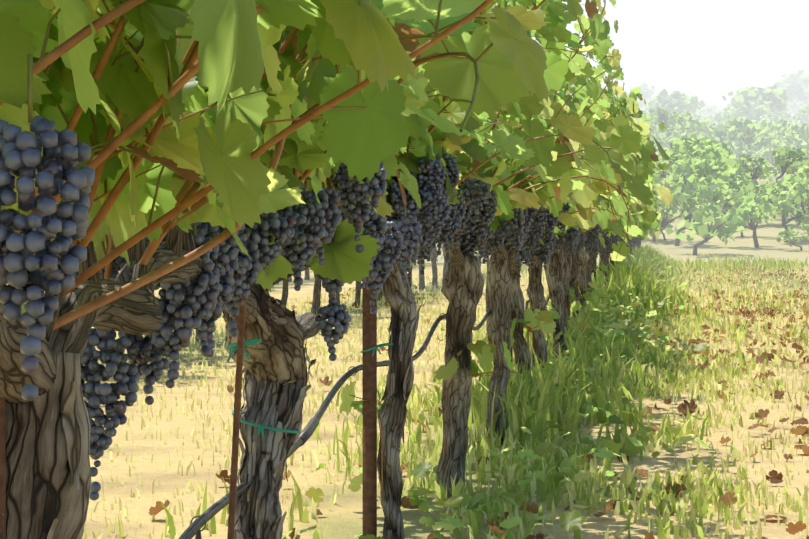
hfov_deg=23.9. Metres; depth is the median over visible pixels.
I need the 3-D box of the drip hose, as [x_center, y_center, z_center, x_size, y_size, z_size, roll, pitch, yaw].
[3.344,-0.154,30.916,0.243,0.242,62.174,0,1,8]
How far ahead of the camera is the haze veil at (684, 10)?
61.01 m
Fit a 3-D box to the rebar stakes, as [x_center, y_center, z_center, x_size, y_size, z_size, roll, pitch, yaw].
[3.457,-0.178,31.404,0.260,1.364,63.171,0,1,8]
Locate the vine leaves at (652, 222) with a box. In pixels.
[309,140,662,281]
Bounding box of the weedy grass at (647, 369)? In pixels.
[82,243,808,538]
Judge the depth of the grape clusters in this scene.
2.75 m
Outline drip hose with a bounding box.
[178,260,609,538]
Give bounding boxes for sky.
[532,0,808,120]
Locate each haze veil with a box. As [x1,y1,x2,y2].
[431,0,808,263]
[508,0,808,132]
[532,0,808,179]
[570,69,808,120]
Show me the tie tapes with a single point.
(233, 346)
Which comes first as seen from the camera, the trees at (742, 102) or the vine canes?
the vine canes
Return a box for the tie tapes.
[226,300,514,435]
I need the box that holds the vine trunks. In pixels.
[0,222,640,538]
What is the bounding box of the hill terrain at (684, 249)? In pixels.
[416,120,808,263]
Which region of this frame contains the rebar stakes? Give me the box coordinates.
[0,253,610,538]
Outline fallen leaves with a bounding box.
[135,262,808,538]
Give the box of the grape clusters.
[0,115,642,500]
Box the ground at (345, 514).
[6,263,808,538]
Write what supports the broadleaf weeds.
on the ground at (345, 514)
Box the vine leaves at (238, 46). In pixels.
[0,0,641,417]
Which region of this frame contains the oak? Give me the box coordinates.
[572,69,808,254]
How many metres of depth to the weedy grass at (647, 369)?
10.19 m
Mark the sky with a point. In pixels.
(793, 15)
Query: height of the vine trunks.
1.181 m
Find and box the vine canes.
[0,0,659,497]
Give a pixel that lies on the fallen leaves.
(774, 478)
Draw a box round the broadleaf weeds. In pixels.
[282,266,719,538]
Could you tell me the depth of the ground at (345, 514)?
8.56 m
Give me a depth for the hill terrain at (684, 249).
71.01 m

